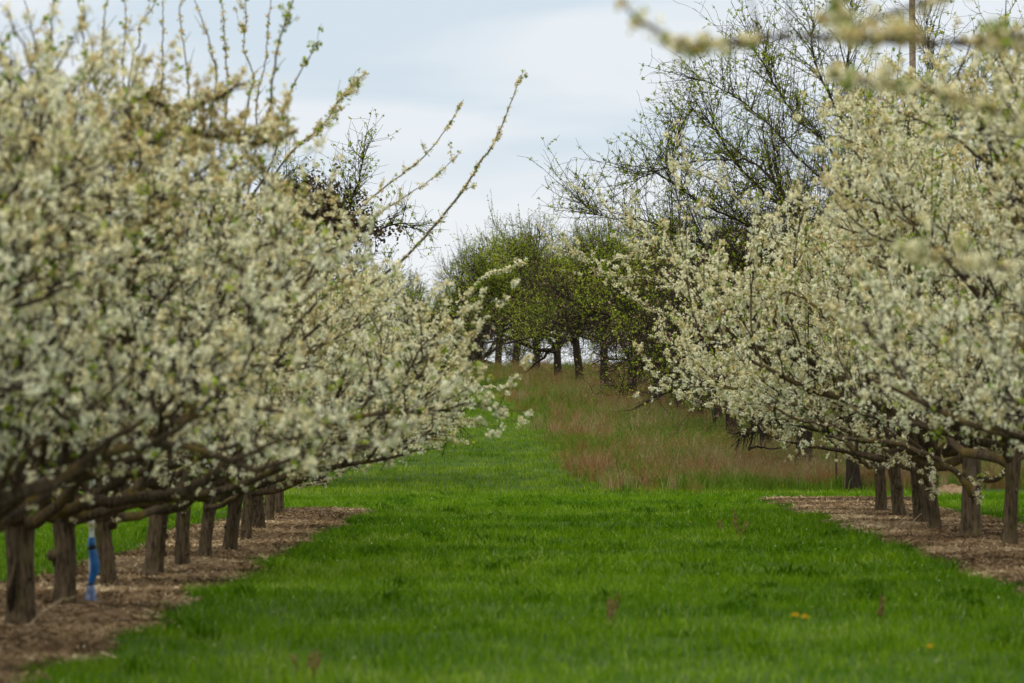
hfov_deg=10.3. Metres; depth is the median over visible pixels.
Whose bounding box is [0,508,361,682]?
soil strip
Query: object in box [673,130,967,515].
plum tree
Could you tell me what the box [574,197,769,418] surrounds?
apple tree
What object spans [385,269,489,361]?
apple tree
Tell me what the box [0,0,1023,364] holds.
sky
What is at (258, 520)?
plum tree
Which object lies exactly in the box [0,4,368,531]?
plum tree
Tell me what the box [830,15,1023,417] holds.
plum tree
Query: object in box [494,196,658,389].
apple tree
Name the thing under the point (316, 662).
dock plant
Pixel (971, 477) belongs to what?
plum tree
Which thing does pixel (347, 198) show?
apple tree
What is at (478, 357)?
apple tree
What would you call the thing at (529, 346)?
apple tree
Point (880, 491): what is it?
plum tree
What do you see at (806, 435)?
apple tree
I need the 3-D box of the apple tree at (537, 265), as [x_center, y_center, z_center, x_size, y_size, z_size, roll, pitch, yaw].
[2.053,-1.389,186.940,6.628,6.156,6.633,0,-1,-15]
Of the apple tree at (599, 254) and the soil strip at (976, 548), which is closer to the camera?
the soil strip at (976, 548)
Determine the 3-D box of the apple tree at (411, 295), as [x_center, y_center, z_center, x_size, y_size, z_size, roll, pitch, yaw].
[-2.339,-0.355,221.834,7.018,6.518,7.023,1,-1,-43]
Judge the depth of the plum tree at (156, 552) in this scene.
58.92 m
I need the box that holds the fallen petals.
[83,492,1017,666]
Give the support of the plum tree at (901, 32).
on the ground at (494, 606)
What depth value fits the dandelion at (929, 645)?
36.03 m
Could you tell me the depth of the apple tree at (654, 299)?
149.18 m
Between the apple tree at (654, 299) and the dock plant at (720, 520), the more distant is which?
the apple tree at (654, 299)
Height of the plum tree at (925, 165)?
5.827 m
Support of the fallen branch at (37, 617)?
on the soil strip at (146, 593)
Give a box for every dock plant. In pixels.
[290,648,322,679]
[606,594,619,624]
[717,519,724,532]
[733,510,748,535]
[875,593,885,623]
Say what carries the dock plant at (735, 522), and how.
on the ground at (494, 606)
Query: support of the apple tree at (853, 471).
on the ground at (494, 606)
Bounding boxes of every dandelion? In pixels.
[790,612,800,661]
[800,614,809,660]
[926,644,932,680]
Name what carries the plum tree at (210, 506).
on the soil strip at (146, 593)
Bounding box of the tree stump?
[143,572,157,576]
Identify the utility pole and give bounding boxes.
[909,0,915,132]
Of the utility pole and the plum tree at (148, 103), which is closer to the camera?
the plum tree at (148, 103)
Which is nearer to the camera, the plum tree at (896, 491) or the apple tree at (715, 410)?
the plum tree at (896, 491)
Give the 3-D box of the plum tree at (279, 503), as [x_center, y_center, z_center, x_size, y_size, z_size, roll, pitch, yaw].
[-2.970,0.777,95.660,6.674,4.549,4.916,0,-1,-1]
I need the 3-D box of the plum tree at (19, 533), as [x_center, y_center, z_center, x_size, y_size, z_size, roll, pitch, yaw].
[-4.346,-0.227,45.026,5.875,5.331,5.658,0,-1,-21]
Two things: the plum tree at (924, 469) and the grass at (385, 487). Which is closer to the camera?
the plum tree at (924, 469)
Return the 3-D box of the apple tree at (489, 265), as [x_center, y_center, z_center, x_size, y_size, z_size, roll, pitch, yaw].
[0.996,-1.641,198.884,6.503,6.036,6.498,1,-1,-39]
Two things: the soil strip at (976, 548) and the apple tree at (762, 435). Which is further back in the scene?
the apple tree at (762, 435)
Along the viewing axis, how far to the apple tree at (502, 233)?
204.75 m
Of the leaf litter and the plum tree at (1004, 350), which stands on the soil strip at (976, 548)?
the plum tree at (1004, 350)
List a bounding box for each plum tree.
[0,0,321,623]
[0,1,481,516]
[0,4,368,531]
[18,68,535,574]
[23,0,399,586]
[39,0,448,604]
[136,216,474,564]
[141,227,481,556]
[197,214,456,540]
[219,69,527,549]
[252,288,492,528]
[264,263,455,520]
[274,257,528,513]
[537,173,940,509]
[614,0,1023,282]
[619,0,1023,535]
[632,141,959,521]
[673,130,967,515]
[701,193,1022,529]
[785,78,1023,455]
[788,95,1022,544]
[789,45,1023,456]
[812,48,1023,444]
[824,231,1023,428]
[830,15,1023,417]
[850,51,1023,445]
[964,6,1023,165]
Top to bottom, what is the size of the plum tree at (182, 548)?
4.193 m
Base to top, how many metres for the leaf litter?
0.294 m
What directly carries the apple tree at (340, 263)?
on the ground at (494, 606)
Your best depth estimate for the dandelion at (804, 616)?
39.10 m
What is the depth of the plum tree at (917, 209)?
53.74 m
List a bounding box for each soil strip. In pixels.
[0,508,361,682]
[765,497,1023,593]
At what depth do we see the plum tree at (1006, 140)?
44.77 m
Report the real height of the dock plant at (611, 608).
0.284 m
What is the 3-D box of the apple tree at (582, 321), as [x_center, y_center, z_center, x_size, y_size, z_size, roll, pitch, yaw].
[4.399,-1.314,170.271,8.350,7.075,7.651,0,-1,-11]
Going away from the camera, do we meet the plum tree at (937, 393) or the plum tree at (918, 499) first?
the plum tree at (937, 393)
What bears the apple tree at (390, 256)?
on the ground at (494, 606)
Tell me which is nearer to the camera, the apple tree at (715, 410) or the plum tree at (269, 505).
the plum tree at (269, 505)
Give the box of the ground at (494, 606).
[0,368,1023,682]
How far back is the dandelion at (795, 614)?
38.97 m
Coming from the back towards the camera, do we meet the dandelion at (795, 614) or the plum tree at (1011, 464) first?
the plum tree at (1011, 464)
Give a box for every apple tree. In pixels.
[189,211,361,301]
[229,173,414,329]
[240,108,501,485]
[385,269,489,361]
[386,259,550,361]
[398,240,553,364]
[407,217,570,364]
[445,189,568,367]
[450,208,610,377]
[450,210,583,371]
[472,213,653,381]
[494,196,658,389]
[516,191,735,402]
[519,190,690,396]
[521,0,1023,490]
[555,185,714,413]
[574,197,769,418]
[576,173,860,469]
[587,181,775,423]
[590,210,799,433]
[640,202,812,450]
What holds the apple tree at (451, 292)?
on the ground at (494, 606)
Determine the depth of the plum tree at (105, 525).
54.64 m
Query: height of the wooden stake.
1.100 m
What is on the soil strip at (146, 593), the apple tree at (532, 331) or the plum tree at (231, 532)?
the plum tree at (231, 532)
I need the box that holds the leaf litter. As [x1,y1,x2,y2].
[0,494,1023,682]
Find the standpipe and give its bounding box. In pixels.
[85,480,99,600]
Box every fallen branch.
[17,595,77,633]
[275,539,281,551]
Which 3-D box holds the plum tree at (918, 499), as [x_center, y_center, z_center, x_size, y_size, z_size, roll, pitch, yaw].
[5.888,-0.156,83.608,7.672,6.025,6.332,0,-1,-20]
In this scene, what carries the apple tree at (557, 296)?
on the ground at (494, 606)
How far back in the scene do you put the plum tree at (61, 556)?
49.05 m
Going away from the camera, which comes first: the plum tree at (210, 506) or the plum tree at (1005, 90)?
the plum tree at (1005, 90)
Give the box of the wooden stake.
[835,443,836,480]
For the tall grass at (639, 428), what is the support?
on the ground at (494, 606)
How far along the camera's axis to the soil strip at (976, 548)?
71.27 m
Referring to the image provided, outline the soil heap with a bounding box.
[936,484,961,495]
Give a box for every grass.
[284,364,911,495]
[461,357,1023,488]
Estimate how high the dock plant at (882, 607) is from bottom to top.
0.278 m
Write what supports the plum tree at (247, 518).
on the soil strip at (146, 593)

